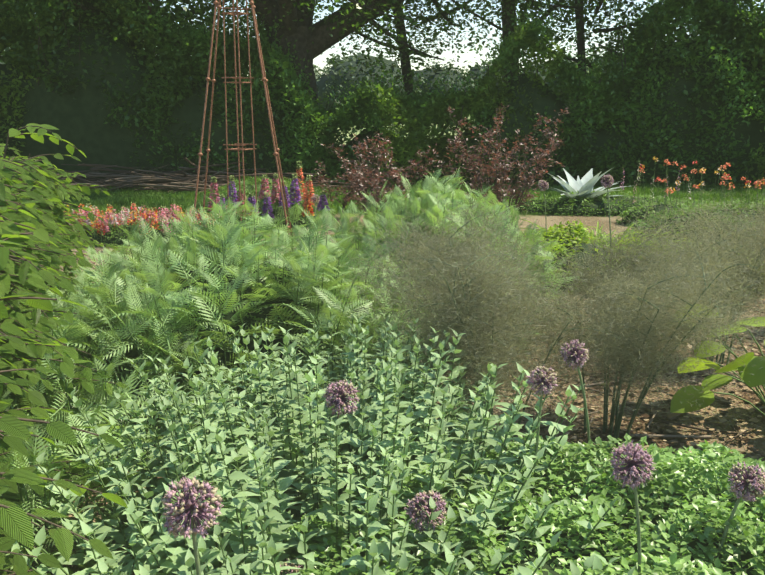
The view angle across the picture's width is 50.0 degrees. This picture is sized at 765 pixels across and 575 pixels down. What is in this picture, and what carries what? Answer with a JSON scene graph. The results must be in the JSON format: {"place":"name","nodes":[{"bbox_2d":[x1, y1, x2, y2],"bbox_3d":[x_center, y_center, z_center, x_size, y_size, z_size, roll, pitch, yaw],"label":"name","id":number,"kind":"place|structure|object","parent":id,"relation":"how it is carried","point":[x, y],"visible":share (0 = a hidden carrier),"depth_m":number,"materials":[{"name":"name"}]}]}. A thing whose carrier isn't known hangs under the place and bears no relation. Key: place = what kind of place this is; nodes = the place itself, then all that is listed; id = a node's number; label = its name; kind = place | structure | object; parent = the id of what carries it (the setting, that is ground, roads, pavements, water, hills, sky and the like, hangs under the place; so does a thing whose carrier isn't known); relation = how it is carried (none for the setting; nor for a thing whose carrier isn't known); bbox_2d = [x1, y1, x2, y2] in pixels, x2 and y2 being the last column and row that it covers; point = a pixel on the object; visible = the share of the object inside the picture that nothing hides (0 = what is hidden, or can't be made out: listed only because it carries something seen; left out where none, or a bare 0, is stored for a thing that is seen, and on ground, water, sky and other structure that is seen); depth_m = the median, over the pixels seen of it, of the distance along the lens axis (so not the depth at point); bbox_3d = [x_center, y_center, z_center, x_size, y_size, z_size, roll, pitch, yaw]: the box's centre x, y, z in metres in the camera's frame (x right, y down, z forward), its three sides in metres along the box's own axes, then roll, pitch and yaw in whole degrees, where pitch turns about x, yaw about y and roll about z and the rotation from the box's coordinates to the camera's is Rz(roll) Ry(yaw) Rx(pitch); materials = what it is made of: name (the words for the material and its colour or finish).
{"place":"outdoors","nodes":[
{"label":"outdoors","id":0,"kind":"place"},
{"bbox_2d":[0,54,620,124],"bbox_3d":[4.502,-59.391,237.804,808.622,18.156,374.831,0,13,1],"label":"distant trees","id":1,"kind":"object","parent":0,"point":[322,84],"visible":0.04,"depth_m":58.53,"materials":[{"name":"plant"}]},
{"bbox_2d":[4,50,616,103],"bbox_3d":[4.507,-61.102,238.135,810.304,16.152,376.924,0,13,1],"label":"tree leaves","id":2,"kind":"object","parent":1,"relation":"on","point":[328,70],"visible":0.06,"depth_m":59.35,"materials":[{"name":"green plant"}]},
{"bbox_2d":[0,117,764,574],"bbox_3d":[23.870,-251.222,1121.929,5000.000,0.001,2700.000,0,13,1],"label":"ground","id":3,"kind":"structure","parent":0,"point":[758,441],"depth_m":4.43,"materials":[{"name":"brown soil"}]},
{"bbox_2d":[0,123,128,574],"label":"hornbeam hedge","id":4,"kind":"object","parent":3,"relation":"on","point":[15,523],"depth_m":2.91,"materials":[{"name":"green plant"}]},
{"bbox_2d":[48,255,142,338],"bbox_3d":[-1.966,0.071,5.546,1.349,0.685,1.557,0,13,1],"label":"tansy plant","id":5,"kind":"object","parent":3,"relation":"on","point":[84,276],"depth_m":5.47,"materials":[{"name":"green plant"}]},
{"bbox_2d":[0,342,196,573],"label":"tansy plant","id":6,"kind":"object","parent":3,"relation":"on","point":[52,453],"depth_m":2.94,"materials":[{"name":"green plant"}]},
{"bbox_2d":[0,281,222,471],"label":"tansy plant","id":7,"kind":"object","parent":3,"relation":"on","point":[82,328],"depth_m":3.80,"materials":[{"name":"green plant"}]},
{"bbox_2d":[64,203,226,247],"bbox_3d":[-2.887,-0.670,9.601,2.190,0.600,1.107,0,13,1],"label":"flower","id":8,"kind":"object","parent":3,"relation":"on","point":[147,216],"depth_m":9.39,"materials":[{"name":"pink plant"}]},
{"bbox_2d":[55,157,414,193],"bbox_3d":[-3.777,-2.154,15.398,8.908,0.656,2.925,0,13,1],"label":"stick pile","id":9,"kind":"object","parent":3,"relation":"on","point":[177,181],"visible":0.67,"depth_m":15.03,"materials":[{"name":"wood"}]},
{"bbox_2d":[190,0,291,250],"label":"obelisk","id":10,"kind":"object","parent":3,"relation":"on","point":[263,79],"visible":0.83,"depth_m":8.97,"materials":[{"name":"brown wood"}]},
{"bbox_2d":[196,174,338,239],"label":"lupin plants","id":11,"kind":"object","parent":3,"relation":"on","point":[252,181],"depth_m":10.57,"materials":[{"name":"green plant"}]},
{"bbox_2d":[207,161,329,217],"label":"lupin flowers","id":12,"kind":"object","parent":11,"relation":"attached to","point":[310,193],"visible":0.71,"depth_m":9.80,"materials":[{"name":"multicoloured plant"}]},
{"bbox_2d":[11,305,635,574],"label":"sage plant","id":13,"kind":"object","parent":3,"relation":"on","point":[181,561],"depth_m":2.46,"materials":[{"name":"green plant"}]},
{"bbox_2d":[308,155,375,219],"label":"purple shrub","id":14,"kind":"object","parent":3,"relation":"on","point":[345,198],"depth_m":11.15,"materials":[{"name":"plant"}]},
{"bbox_2d":[321,131,438,231],"bbox_3d":[-0.015,-1.253,9.983,1.398,1.253,1.425,0,13,1],"label":"purple shrub","id":15,"kind":"object","parent":3,"relation":"on","point":[371,175],"depth_m":9.81,"materials":[{"name":"plant"}]},
{"bbox_2d":[0,0,764,187],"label":"hedge","id":16,"kind":"object","parent":3,"relation":"on","point":[349,110],"depth_m":15.56,"materials":[{"name":"green plant"}]},
{"bbox_2d":[0,0,764,186],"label":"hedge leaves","id":17,"kind":"object","parent":16,"relation":"attached to","point":[387,104],"visible":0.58,"depth_m":15.50,"materials":[{"name":"green plant"}]},
{"bbox_2d":[0,0,764,137],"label":"tree","id":18,"kind":"object","parent":3,"relation":"on","point":[523,6],"depth_m":16.34,"materials":[{"name":"green plant"}]},
{"bbox_2d":[4,239,764,570],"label":"mulch chips","id":19,"kind":"object","parent":3,"relation":"on","point":[698,417],"depth_m":4.24,"materials":[{"name":"brown wood"}]},
{"bbox_2d":[30,197,446,434],"bbox_3d":[-0.770,0.430,4.579,2.314,1.882,2.108,0,13,1],"label":"tansy plant","id":20,"kind":"object","parent":19,"relation":"on","point":[208,251],"depth_m":4.11,"materials":[{"name":"green plant"}]},
{"bbox_2d":[50,246,764,574],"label":"mulch twigs","id":21,"kind":"object","parent":3,"relation":"on","point":[684,425],"visible":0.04,"depth_m":4.04,"materials":[{"name":"brown wood"}]},
{"bbox_2d":[62,180,764,215],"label":"lawn","id":22,"kind":"structure","parent":3,"relation":"on","point":[153,200],"depth_m":13.85,"materials":[{"name":"green plant"}]},
{"bbox_2d":[310,167,578,355],"bbox_3d":[0.359,0.149,5.731,2.078,1.975,2.001,0,13,1],"label":"tansy plant","id":23,"kind":"object","parent":3,"relation":"on","point":[411,207],"depth_m":5.42,"materials":[{"name":"green plant"}]},
{"bbox_2d":[191,188,746,574],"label":"allium stems","id":24,"kind":"object","parent":3,"relation":"on","point":[196,555],"visible":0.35,"depth_m":1.97,"materials":[{"name":"green plant"}]},
{"bbox_2d":[169,177,762,574],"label":"allium flower centers","id":25,"kind":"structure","parent":24,"relation":"attached to","point":[629,465],"depth_m":1.93,"materials":[{"name":"purple"}]},
{"bbox_2d":[160,174,764,574],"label":"allium flowers","id":26,"kind":"object","parent":25,"relation":"attached to","point":[188,484],"visible":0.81,"depth_m":1.91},
{"bbox_2d":[364,212,619,441],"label":"fennel stems","id":27,"kind":"object","parent":3,"relation":"on","point":[527,399],"visible":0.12,"depth_m":3.46,"materials":[{"name":"green plant"}]},
{"bbox_2d":[267,158,686,441],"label":"fennel threads","id":28,"kind":"object","parent":27,"relation":"attached to","point":[448,313],"visible":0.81,"depth_m":3.39,"materials":[{"name":"green plant"}]},
{"bbox_2d":[437,103,568,231],"bbox_3d":[1.355,-1.301,9.411,1.529,1.600,1.610,0,13,1],"label":"purple shrub","id":29,"kind":"object","parent":3,"relation":"on","point":[497,152],"depth_m":9.37,"materials":[{"name":"plant"}]},
{"bbox_2d":[251,432,764,574],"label":"oregano plant","id":30,"kind":"object","parent":3,"relation":"on","point":[708,466],"depth_m":2.17,"materials":[{"name":"green plant"}]},
{"bbox_2d":[521,220,632,293],"bbox_3d":[1.615,-0.120,7.389,1.595,0.952,1.102,0,13,1],"label":"leafy shrub","id":31,"kind":"object","parent":3,"relation":"on","point":[580,230],"depth_m":7.17,"materials":[{"name":"green plant"}]},
{"bbox_2d":[548,167,634,198],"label":"agave","id":32,"kind":"object","parent":3,"relation":"on","point":[584,185],"visible":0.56,"depth_m":12.23,"materials":[{"name":"white plant"}]},
{"bbox_2d":[501,188,705,216],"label":"plants","id":33,"kind":"object","parent":3,"relation":"on","point":[597,204],"depth_m":11.89,"materials":[{"name":"green plant"}]},
{"bbox_2d":[518,219,707,251],"bbox_3d":[2.246,-0.410,8.083,1.941,0.437,1.846,0,13,1],"label":"daylily plant","id":34,"kind":"object","parent":3,"relation":"on","point":[598,230],"visible":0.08,"depth_m":8.22,"materials":[{"name":"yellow plant"}]},
{"bbox_2d":[615,163,690,225],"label":"flower","id":35,"kind":"object","parent":3,"relation":"on","point":[657,208],"depth_m":10.77,"materials":[{"name":"green plant"}]},
{"bbox_2d":[549,234,757,440],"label":"fennel stems","id":36,"kind":"object","parent":3,"relation":"on","point":[618,419],"visible":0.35,"depth_m":3.83,"materials":[{"name":"green plant"}]},
{"bbox_2d":[517,188,764,437],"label":"fennel threads","id":37,"kind":"object","parent":36,"relation":"attached to","point":[668,329],"visible":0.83,"depth_m":3.59,"materials":[{"name":"green plant"}]},
{"bbox_2d":[618,239,764,298],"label":"plants","id":38,"kind":"object","parent":3,"relation":"on","point":[680,261],"depth_m":7.00,"materials":[{"name":"green plant"}]},
{"bbox_2d":[623,157,764,253],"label":"orange flower","id":39,"kind":"object","parent":3,"relation":"on","point":[741,205],"depth_m":9.31,"materials":[{"name":"plant"}]},
{"bbox_2d":[650,214,764,369],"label":"fennel stems","id":40,"kind":"object","parent":3,"relation":"on","point":[722,356],"visible":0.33,"depth_m":4.93,"materials":[{"name":"green plant"}]},
{"bbox_2d":[598,170,764,338],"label":"fennel threads","id":41,"kind":"object","parent":40,"relation":"attached to","point":[752,239],"visible":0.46,"depth_m":4.77,"materials":[{"name":"green plant"}]},
{"bbox_2d":[670,305,764,415],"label":"broadleaf plant","id":42,"kind":"object","parent":3,"relation":"on","point":[749,379],"depth_m":3.91,"materials":[{"name":"green plant"}]},
{"bbox_2d":[4,0,764,77],"label":"sky","id":43,"kind":"structure","parent":0,"point":[469,57],"materials":[{"name":"white"}]},
{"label":"fennel stems","id":44,"kind":"object","parent":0,"visible":0},
{"bbox_2d":[740,194,764,265],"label":"fennel threads","id":45,"kind":"object","parent":44,"relation":"attached to","point":[758,218],"visible":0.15,"depth_m":5.82,"materials":[{"name":"green plant"}]}
]}

